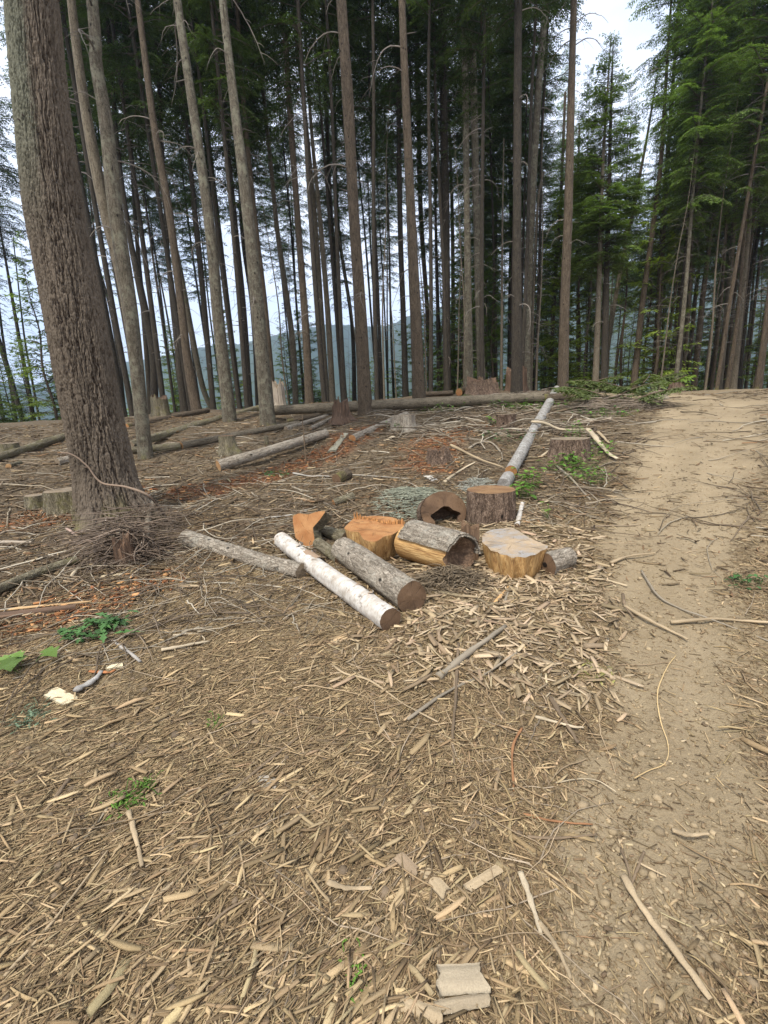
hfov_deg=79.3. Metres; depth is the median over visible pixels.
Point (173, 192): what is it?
fir
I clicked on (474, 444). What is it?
branch
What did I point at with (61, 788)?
stick
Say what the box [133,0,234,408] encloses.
fir
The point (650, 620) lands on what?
branch
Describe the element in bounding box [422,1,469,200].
fir
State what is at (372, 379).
young fir
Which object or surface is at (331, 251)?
fir
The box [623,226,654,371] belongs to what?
bare pole tree
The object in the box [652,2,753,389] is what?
fir
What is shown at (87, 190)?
fir
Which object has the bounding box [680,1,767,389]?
fir
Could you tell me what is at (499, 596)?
stick
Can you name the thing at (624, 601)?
stick
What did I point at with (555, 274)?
fir
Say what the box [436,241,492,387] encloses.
young fir
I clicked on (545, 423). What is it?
branch
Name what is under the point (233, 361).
fir
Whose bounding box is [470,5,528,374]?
fir
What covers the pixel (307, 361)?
fir
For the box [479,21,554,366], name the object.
fir
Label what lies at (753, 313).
fir
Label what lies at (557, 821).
stick
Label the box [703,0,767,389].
fir
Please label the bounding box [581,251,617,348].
fir
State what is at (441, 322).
young fir
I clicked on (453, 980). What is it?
wood offcut
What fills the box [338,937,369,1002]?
green sprig
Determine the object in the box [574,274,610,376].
fir
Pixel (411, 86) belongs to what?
fir
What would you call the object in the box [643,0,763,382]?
fir
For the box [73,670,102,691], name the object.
branch
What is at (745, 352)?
bare pole tree
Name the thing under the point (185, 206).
fir
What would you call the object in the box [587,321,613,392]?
young fir
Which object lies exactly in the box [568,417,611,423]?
fallen log
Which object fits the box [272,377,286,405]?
broken stub
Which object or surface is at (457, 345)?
fir
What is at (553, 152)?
fir
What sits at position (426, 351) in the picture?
young fir
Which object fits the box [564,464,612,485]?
leafy plant
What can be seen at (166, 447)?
felled log
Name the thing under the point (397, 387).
young fir
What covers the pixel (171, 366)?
young fir
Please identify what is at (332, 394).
fir
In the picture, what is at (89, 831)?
stick
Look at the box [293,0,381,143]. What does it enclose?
fir
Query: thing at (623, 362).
young fir
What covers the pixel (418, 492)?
lichen twig heap
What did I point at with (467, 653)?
branch
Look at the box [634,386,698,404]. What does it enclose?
fir bough
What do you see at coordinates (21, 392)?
young fir
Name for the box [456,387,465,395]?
felled log
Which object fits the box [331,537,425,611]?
bark log
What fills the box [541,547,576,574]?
holed log
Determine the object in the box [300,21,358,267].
fir
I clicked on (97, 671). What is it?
stick
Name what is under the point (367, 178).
fir
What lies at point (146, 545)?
root tangle
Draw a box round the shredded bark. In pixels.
[0,472,767,1023]
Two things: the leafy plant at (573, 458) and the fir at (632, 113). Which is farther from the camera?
the fir at (632, 113)
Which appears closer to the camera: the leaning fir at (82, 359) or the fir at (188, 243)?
the leaning fir at (82, 359)
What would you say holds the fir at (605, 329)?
on the ground
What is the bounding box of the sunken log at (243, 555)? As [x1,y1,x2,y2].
[177,529,306,578]
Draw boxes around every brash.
[0,483,429,723]
[51,522,760,1023]
[342,391,650,448]
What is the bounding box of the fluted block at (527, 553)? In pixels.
[482,527,547,579]
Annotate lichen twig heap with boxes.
[369,485,466,520]
[454,476,496,491]
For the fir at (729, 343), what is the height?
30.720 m
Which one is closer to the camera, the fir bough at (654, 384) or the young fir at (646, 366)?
the fir bough at (654, 384)
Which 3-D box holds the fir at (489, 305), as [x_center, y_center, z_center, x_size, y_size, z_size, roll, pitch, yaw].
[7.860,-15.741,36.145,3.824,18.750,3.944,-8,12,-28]
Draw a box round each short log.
[313,538,338,562]
[321,525,346,540]
[332,468,351,482]
[497,471,514,485]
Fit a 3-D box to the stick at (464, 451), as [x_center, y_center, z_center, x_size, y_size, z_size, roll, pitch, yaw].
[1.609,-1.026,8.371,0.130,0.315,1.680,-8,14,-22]
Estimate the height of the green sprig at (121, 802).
0.044 m
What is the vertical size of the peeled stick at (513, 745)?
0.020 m
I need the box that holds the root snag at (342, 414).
[328,397,357,424]
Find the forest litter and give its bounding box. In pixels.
[0,389,767,639]
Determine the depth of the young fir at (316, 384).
39.75 m
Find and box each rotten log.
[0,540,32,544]
[0,604,77,618]
[332,492,354,504]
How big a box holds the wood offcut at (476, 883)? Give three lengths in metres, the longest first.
0.140 x 0.032 x 0.017 m
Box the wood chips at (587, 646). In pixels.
[326,485,643,721]
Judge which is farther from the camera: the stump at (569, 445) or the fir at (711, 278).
the fir at (711, 278)
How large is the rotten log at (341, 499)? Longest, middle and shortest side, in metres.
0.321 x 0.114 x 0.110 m
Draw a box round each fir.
[0,0,127,414]
[0,3,112,325]
[0,7,94,204]
[0,23,42,420]
[0,186,28,419]
[0,217,10,420]
[0,231,60,420]
[0,296,24,419]
[0,346,35,421]
[0,348,23,422]
[0,362,23,412]
[2,0,133,415]
[3,0,164,530]
[3,26,96,236]
[4,330,58,421]
[13,239,46,419]
[40,343,60,419]
[43,363,61,419]
[60,0,190,410]
[62,0,169,413]
[63,0,146,371]
[65,0,173,459]
[70,99,127,416]
[71,24,134,359]
[76,0,172,396]
[77,73,134,403]
[78,0,204,411]
[78,132,109,253]
[86,10,165,413]
[89,3,181,411]
[105,0,174,63]
[114,0,201,410]
[116,34,182,370]
[118,43,189,367]
[126,49,202,401]
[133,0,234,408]
[142,2,219,408]
[149,0,241,408]
[151,0,236,421]
[151,136,209,408]
[156,5,229,408]
[158,0,271,408]
[158,319,179,411]
[162,2,221,215]
[162,328,203,412]
[164,0,293,389]
[164,4,248,408]
[168,50,228,379]
[169,0,274,406]
[188,0,286,405]
[188,2,278,280]
[193,0,289,327]
[195,43,280,340]
[205,291,253,408]
[206,309,243,407]
[207,0,277,425]
[215,364,243,409]
[222,90,286,271]
[242,0,326,403]
[242,0,338,401]
[251,82,306,369]
[252,6,312,402]
[258,3,323,402]
[260,84,298,404]
[274,0,362,401]
[275,321,302,404]
[285,282,321,403]
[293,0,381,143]
[293,29,336,401]
[294,0,360,400]
[298,7,359,393]
[298,8,371,400]
[300,11,335,401]
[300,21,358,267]
[303,0,374,415]
[308,0,398,342]
[313,2,389,398]
[313,365,319,397]
[319,0,406,398]
[337,2,396,396]
[350,0,447,396]
[351,1,413,397]
[356,3,405,398]
[360,0,434,398]
[360,23,407,384]
[369,357,374,399]
[371,0,378,399]
[375,0,452,134]
[375,8,451,391]
[382,0,502,390]
[385,310,411,397]
[387,0,472,390]
[390,16,471,390]
[391,0,473,391]
[407,282,436,395]
[409,320,442,389]
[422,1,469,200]
[422,235,462,392]
[424,214,488,390]
[433,0,527,378]
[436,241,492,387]
[439,5,498,386]
[441,2,463,393]
[447,4,512,378]
[450,3,495,213]
[450,196,490,352]
[452,3,539,380]
[455,283,462,382]
[456,271,505,381]
[459,0,562,392]
[462,250,511,387]
[463,7,498,379]
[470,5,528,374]
[470,70,508,377]
[470,81,524,377]
[471,202,507,363]
[471,262,506,365]
[473,231,507,373]
[476,0,549,367]
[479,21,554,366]
[488,5,567,313]
[491,0,577,365]
[495,5,550,223]
[497,176,535,351]
[503,1,558,389]
[504,0,591,389]
[507,26,566,370]
[532,274,557,390]
[533,198,594,388]
[534,200,558,390]
[534,239,556,387]
[534,327,554,390]
[535,91,576,390]
[538,244,591,388]
[539,302,575,386]
[540,0,606,386]
[542,44,588,385]
[544,300,583,387]
[548,122,610,390]
[550,65,611,387]
[552,30,653,391]
[560,33,656,391]
[570,111,614,379]
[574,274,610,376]
[575,295,615,391]
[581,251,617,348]
[581,320,618,387]
[582,318,600,371]
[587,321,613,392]
[602,81,657,393]
[602,148,652,392]
[609,218,638,383]
[609,325,633,392]
[609,338,629,384]
[611,167,703,390]
[622,327,645,390]
[624,189,667,386]
[625,0,713,390]
[628,0,728,392]
[629,126,682,389]
[634,111,703,388]
[635,142,680,328]
[638,277,676,392]
[639,326,651,392]
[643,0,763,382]
[646,0,750,381]
[650,295,695,387]
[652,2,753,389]
[653,206,677,326]
[655,16,748,386]
[657,4,748,376]
[657,55,685,388]
[668,3,759,347]
[674,0,767,390]
[675,22,757,365]
[677,16,760,333]
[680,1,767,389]
[681,185,726,390]
[686,299,705,390]
[687,256,747,390]
[690,286,727,388]
[690,297,743,385]
[691,195,764,385]
[699,244,737,374]
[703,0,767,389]
[704,0,767,389]
[709,185,754,353]
[710,0,767,389]
[715,0,766,388]
[719,8,766,389]
[721,2,767,383]
[724,258,767,384]
[725,227,766,388]
[726,163,767,363]
[729,4,767,388]
[732,67,767,333]
[740,165,767,388]
[743,281,767,388]
[745,10,767,388]
[746,21,767,388]
[750,221,767,373]
[752,142,767,387]
[753,209,767,359]
[756,14,767,184]
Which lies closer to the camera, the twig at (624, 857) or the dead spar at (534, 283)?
the twig at (624, 857)
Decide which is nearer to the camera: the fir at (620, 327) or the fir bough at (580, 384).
the fir bough at (580, 384)
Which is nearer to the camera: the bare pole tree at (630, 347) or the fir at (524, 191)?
the fir at (524, 191)
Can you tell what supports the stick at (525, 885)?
on the ground
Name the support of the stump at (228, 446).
on the ground
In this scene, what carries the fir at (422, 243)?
on the ground
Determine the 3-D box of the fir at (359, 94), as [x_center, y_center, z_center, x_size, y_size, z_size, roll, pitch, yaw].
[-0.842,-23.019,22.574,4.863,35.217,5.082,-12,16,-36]
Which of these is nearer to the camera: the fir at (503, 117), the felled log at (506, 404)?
the felled log at (506, 404)
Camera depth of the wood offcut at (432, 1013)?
1.16 m
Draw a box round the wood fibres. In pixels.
[0,474,767,1023]
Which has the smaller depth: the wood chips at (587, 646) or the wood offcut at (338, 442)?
the wood chips at (587, 646)
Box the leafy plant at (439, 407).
[420,402,464,412]
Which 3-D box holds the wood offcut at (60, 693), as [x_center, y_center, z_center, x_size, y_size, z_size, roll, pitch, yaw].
[-1.780,1.016,2.549,0.206,0.013,0.081,10,17,23]
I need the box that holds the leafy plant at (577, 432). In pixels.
[565,420,590,436]
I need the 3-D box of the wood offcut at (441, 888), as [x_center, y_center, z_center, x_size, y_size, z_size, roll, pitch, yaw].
[0.167,1.204,1.504,0.045,0.018,0.119,-12,11,-34]
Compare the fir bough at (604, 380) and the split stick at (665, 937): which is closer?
the split stick at (665, 937)
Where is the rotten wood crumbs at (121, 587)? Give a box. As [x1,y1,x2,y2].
[0,424,487,637]
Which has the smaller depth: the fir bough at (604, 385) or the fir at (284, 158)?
the fir bough at (604, 385)
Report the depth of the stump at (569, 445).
7.72 m
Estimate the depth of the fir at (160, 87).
20.53 m
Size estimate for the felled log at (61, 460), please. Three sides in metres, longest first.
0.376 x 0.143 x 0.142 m
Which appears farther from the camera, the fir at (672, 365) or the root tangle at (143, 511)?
the fir at (672, 365)
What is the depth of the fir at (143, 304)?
20.90 m
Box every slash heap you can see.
[391,562,415,572]
[406,563,497,595]
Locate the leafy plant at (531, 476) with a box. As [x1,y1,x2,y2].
[518,467,546,489]
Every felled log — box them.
[0,433,65,460]
[5,461,22,467]
[54,456,68,464]
[126,408,209,428]
[130,405,258,446]
[131,443,180,453]
[180,420,299,448]
[216,429,328,470]
[274,392,544,414]
[284,413,329,429]
[286,413,319,421]
[308,416,331,429]
[349,412,408,441]
[426,390,452,396]
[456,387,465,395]
[486,403,509,408]
[543,393,569,402]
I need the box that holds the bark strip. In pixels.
[585,428,618,458]
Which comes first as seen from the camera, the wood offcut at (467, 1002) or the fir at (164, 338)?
the wood offcut at (467, 1002)
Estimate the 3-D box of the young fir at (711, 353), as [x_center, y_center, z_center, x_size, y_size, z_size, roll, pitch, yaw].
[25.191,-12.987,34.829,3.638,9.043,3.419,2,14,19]
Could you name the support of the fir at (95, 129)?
on the ground
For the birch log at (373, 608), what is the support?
on the ground
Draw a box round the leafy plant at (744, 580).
[723,573,767,589]
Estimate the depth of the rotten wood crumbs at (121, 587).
5.71 m
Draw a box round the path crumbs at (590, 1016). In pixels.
[544,406,767,1023]
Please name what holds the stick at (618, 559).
on the ground
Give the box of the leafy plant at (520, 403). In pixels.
[491,398,544,409]
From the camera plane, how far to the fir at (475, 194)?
21.05 m
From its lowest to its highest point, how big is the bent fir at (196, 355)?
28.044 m
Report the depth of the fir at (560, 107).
31.31 m
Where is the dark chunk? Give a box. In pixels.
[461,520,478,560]
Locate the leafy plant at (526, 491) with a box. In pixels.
[510,481,536,498]
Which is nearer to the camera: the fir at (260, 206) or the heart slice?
the heart slice
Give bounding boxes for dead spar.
[492,138,509,390]
[523,172,545,390]
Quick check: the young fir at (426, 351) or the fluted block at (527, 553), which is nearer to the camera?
the fluted block at (527, 553)
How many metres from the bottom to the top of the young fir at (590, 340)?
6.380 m
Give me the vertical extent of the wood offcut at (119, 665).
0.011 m
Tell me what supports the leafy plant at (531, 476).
on the ground
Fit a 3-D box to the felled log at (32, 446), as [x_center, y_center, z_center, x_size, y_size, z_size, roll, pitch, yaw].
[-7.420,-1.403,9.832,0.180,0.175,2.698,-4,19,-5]
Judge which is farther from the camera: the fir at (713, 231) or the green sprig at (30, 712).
the fir at (713, 231)
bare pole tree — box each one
[250,133,301,404]
[267,232,299,396]
[332,199,371,365]
[346,329,350,399]
[361,89,399,398]
[380,206,404,397]
[399,86,439,358]
[416,221,440,391]
[448,181,473,388]
[451,130,484,386]
[484,226,493,368]
[489,217,509,388]
[522,88,561,390]
[574,206,601,392]
[576,266,594,349]
[584,214,614,362]
[591,171,630,384]
[618,269,640,385]
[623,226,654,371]
[630,256,654,390]
[647,141,695,389]
[687,17,745,389]
[695,96,747,389]
[741,285,759,388]
[742,250,767,388]
[753,245,766,372]
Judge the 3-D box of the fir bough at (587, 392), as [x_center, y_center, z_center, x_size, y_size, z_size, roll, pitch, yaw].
[5.960,-3.650,14.269,1.326,0.513,1.553,-3,13,0]
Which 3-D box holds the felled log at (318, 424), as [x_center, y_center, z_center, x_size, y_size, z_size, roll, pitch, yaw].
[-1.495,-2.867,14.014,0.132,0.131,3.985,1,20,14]
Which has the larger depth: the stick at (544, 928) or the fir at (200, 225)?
the fir at (200, 225)
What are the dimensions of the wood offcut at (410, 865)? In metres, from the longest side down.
0.101 x 0.044 x 0.016 m
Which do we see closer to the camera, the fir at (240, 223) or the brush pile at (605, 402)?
the brush pile at (605, 402)
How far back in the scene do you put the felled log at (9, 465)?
8.06 m
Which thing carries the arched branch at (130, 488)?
on the ground
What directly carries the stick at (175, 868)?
on the ground
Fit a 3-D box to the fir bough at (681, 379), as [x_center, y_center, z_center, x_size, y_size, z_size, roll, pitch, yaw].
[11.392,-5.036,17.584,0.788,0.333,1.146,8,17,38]
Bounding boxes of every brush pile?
[520,387,573,395]
[550,394,699,416]
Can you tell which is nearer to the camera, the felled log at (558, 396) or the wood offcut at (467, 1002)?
the wood offcut at (467, 1002)
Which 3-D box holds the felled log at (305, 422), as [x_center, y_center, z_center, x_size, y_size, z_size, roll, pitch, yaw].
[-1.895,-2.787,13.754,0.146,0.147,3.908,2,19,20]
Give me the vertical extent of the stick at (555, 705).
0.017 m
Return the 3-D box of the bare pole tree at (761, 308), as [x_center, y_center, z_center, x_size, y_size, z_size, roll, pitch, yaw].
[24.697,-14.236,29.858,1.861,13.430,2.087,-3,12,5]
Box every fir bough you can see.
[552,386,601,399]
[552,389,591,402]
[565,380,623,395]
[572,382,611,392]
[582,376,624,388]
[611,381,671,401]
[611,385,645,396]
[628,374,664,386]
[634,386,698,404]
[654,372,686,381]
[673,375,696,382]
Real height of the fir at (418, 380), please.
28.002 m
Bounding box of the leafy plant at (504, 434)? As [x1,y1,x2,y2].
[480,428,535,442]
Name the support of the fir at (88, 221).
on the ground
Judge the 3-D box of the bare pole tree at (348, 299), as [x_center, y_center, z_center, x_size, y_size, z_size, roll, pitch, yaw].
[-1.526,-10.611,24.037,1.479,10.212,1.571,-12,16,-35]
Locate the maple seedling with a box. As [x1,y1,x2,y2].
[0,646,59,673]
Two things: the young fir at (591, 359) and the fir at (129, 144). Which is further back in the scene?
the young fir at (591, 359)
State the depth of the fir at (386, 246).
40.73 m
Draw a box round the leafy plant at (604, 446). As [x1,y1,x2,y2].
[591,439,614,455]
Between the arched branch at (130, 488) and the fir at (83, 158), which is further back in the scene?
the fir at (83, 158)
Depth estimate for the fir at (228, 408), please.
12.82 m
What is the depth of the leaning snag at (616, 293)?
25.03 m
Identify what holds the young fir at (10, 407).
on the ground
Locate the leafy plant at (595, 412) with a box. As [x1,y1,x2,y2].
[557,403,624,414]
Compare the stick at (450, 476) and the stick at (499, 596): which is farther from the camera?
the stick at (450, 476)
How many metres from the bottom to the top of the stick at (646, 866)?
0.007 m
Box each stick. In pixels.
[0,600,91,611]
[42,778,70,812]
[70,553,93,577]
[72,808,107,849]
[88,669,115,672]
[113,640,141,662]
[125,809,143,866]
[138,880,176,913]
[140,499,153,540]
[160,865,200,872]
[161,641,208,651]
[179,584,243,592]
[207,896,252,926]
[271,510,307,517]
[292,472,329,476]
[298,786,355,843]
[326,879,371,890]
[330,663,437,721]
[352,474,412,478]
[443,462,474,481]
[450,444,504,467]
[451,642,459,763]
[488,586,508,607]
[511,727,522,791]
[518,871,542,934]
[523,813,592,824]
[527,833,597,839]
[535,715,583,727]
[538,920,571,979]
[539,576,601,582]
[549,696,579,743]
[596,431,609,442]
[609,552,655,563]
[620,873,712,1000]
[621,593,633,617]
[636,861,665,876]
[671,827,709,836]
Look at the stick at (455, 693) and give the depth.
2.35 m
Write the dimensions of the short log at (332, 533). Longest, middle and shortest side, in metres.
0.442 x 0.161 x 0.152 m
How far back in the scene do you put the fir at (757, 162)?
17.71 m
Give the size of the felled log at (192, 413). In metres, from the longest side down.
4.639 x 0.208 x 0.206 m
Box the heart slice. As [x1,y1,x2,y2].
[293,511,331,546]
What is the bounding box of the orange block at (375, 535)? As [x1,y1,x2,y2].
[344,512,404,560]
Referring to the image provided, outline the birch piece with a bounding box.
[514,502,523,527]
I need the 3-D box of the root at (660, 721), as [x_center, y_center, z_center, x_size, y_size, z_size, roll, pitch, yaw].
[1.363,0.947,2.246,0.098,0.012,1.111,7,16,36]
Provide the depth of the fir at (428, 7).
17.99 m
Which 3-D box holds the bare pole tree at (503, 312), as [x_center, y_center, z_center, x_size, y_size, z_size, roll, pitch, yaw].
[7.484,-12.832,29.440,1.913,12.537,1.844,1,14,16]
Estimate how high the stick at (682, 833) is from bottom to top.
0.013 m
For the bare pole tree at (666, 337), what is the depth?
18.93 m
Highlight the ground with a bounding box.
[0,388,767,1023]
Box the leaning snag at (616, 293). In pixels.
[599,75,656,391]
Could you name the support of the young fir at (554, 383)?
on the ground
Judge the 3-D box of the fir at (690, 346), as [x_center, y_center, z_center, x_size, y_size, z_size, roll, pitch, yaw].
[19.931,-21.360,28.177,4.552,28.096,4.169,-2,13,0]
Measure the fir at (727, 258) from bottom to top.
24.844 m
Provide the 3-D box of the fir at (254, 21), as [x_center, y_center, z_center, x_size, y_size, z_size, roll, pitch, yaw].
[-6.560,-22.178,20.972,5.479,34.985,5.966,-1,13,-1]
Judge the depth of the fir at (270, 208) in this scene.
39.78 m
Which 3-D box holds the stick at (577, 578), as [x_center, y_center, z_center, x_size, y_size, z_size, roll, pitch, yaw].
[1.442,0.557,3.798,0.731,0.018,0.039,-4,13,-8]
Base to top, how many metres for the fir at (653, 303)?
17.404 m
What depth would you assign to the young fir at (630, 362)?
38.66 m
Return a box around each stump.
[0,443,19,451]
[24,493,42,510]
[42,487,72,516]
[112,530,137,567]
[150,394,170,416]
[216,435,241,455]
[264,436,268,444]
[389,414,416,432]
[425,445,452,466]
[464,376,500,395]
[496,414,516,426]
[504,365,529,392]
[547,437,591,464]
[650,390,669,400]
[668,381,685,391]
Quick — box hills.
[0,264,767,421]
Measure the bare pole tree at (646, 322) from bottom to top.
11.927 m
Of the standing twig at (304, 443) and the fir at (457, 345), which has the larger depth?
the fir at (457, 345)
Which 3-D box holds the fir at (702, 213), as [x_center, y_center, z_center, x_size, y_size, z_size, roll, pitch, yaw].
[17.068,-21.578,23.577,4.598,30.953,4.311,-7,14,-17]
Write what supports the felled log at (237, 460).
on the ground
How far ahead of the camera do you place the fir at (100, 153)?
28.12 m
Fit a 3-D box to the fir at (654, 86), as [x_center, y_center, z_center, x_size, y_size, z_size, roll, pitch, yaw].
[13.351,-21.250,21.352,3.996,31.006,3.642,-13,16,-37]
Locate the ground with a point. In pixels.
(670, 462)
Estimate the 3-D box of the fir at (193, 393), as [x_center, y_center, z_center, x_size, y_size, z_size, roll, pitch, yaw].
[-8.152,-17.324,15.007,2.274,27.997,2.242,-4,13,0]
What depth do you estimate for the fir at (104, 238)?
30.25 m
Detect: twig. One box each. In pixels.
[13,661,128,678]
[173,633,204,640]
[298,415,314,463]
[620,847,630,879]
[631,850,645,882]
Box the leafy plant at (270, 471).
[265,468,288,476]
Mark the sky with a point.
(632, 33)
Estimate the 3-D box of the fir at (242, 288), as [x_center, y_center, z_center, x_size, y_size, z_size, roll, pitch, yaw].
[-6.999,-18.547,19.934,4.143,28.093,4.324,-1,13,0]
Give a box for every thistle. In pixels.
[57,618,139,643]
[92,610,139,634]
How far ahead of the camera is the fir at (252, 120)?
19.24 m
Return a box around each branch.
[0,556,78,592]
[3,850,107,976]
[61,452,164,515]
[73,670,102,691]
[217,735,300,801]
[407,650,521,720]
[435,624,506,679]
[468,441,500,451]
[531,420,581,430]
[547,401,601,414]
[555,464,590,499]
[623,604,688,639]
[640,570,767,640]
[670,617,767,623]
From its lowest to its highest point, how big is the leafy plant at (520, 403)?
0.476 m
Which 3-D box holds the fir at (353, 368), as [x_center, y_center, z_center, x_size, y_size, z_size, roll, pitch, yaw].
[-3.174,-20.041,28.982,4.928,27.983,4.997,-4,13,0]
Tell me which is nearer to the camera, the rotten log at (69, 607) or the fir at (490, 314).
the rotten log at (69, 607)
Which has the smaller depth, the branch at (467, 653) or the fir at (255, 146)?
the branch at (467, 653)
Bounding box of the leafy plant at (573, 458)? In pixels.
[536,451,613,472]
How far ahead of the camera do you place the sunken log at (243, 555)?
4.46 m
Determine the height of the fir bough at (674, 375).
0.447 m
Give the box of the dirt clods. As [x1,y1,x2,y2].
[0,451,767,1023]
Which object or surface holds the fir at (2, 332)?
on the ground
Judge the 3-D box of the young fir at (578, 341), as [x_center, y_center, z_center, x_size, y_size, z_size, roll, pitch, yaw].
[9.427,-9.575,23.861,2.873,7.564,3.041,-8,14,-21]
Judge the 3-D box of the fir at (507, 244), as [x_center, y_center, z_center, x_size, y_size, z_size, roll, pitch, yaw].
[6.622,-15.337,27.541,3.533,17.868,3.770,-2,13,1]
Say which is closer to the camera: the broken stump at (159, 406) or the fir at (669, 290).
the broken stump at (159, 406)
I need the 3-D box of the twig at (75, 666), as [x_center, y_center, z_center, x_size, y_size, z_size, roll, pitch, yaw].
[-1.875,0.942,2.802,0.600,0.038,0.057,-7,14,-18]
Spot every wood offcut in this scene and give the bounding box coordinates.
[43,687,77,704]
[100,573,121,577]
[105,663,122,669]
[256,774,278,791]
[327,433,347,452]
[394,852,418,880]
[400,996,442,1023]
[420,867,450,902]
[424,475,437,480]
[433,993,490,1016]
[435,962,490,998]
[463,864,503,893]
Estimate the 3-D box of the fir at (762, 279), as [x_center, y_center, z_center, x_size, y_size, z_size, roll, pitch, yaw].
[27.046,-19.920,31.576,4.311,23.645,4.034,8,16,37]
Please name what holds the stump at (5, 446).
on the ground
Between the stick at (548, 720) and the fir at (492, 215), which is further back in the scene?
the fir at (492, 215)
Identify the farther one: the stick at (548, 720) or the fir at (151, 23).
the fir at (151, 23)
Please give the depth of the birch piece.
5.38 m
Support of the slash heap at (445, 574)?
on the ground
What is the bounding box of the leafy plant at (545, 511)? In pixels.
[539,501,549,516]
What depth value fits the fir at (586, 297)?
26.74 m
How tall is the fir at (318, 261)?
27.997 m
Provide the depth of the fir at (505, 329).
39.18 m
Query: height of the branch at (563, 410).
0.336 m
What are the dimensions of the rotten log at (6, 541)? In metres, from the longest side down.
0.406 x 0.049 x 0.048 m
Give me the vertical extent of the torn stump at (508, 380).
1.136 m
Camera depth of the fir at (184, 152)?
25.41 m
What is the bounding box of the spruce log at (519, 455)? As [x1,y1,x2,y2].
[505,386,557,473]
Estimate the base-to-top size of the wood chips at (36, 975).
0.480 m
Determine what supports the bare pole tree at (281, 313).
on the ground
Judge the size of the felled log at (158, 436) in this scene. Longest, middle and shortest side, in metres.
8.834 x 0.367 x 0.263 m
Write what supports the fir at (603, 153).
on the ground
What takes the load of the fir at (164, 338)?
on the ground
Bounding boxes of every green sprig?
[1,696,56,734]
[99,778,149,820]
[132,770,162,797]
[206,711,231,728]
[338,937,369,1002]
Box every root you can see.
[556,778,615,791]
[634,655,676,777]
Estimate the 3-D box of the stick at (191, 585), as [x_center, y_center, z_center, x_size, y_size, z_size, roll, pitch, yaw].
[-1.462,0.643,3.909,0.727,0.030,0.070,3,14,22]
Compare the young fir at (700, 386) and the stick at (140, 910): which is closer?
the stick at (140, 910)
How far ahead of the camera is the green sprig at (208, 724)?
2.31 m
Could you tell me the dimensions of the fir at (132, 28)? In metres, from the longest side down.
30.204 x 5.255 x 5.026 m
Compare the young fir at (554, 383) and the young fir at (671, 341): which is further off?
the young fir at (554, 383)
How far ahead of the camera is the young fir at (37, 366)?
23.91 m
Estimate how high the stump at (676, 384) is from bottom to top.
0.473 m
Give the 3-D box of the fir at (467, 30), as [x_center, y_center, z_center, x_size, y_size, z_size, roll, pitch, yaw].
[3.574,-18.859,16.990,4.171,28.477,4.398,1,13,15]
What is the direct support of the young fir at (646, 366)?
on the ground
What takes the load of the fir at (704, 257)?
on the ground
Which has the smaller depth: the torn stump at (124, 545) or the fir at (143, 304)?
the torn stump at (124, 545)
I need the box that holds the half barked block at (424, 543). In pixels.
[394,519,480,573]
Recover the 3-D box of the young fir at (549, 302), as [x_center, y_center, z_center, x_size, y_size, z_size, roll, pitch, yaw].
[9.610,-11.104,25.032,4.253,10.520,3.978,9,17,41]
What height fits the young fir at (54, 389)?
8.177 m
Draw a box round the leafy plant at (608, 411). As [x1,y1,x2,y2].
[579,408,638,417]
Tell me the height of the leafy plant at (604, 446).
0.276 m
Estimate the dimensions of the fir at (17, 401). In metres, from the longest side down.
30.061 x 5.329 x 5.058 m
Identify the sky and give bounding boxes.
[0,0,766,383]
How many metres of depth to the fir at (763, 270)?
30.89 m
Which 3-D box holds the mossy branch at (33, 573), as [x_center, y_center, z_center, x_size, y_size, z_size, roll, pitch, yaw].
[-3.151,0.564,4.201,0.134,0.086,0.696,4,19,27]
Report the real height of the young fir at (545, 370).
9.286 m
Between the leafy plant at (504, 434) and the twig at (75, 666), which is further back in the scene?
the leafy plant at (504, 434)
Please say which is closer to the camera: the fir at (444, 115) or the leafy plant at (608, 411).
the leafy plant at (608, 411)
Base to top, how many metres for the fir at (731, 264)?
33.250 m
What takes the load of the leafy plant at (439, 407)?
on the ground
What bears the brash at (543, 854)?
on the ground
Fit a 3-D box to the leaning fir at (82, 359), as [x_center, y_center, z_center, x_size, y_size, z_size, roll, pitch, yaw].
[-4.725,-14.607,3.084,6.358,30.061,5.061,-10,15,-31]
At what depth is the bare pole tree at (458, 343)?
22.71 m
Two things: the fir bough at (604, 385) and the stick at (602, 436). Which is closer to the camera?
the stick at (602, 436)
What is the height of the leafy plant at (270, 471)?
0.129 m
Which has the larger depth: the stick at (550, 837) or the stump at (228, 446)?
the stump at (228, 446)
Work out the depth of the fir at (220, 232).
23.03 m
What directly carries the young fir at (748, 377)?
on the ground
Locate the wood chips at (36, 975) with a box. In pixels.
[0,467,767,1023]
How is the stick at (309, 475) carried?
on the ground
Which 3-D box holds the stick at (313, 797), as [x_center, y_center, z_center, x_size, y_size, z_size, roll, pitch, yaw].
[-0.223,1.141,1.771,0.021,0.020,0.366,-15,18,-42]
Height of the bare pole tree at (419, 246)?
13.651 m
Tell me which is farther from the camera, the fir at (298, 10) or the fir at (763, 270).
the fir at (763, 270)
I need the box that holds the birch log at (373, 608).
[274,532,400,630]
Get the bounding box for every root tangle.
[34,505,220,579]
[92,501,204,537]
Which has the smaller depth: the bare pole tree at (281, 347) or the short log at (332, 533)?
the short log at (332, 533)
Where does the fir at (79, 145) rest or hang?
on the ground

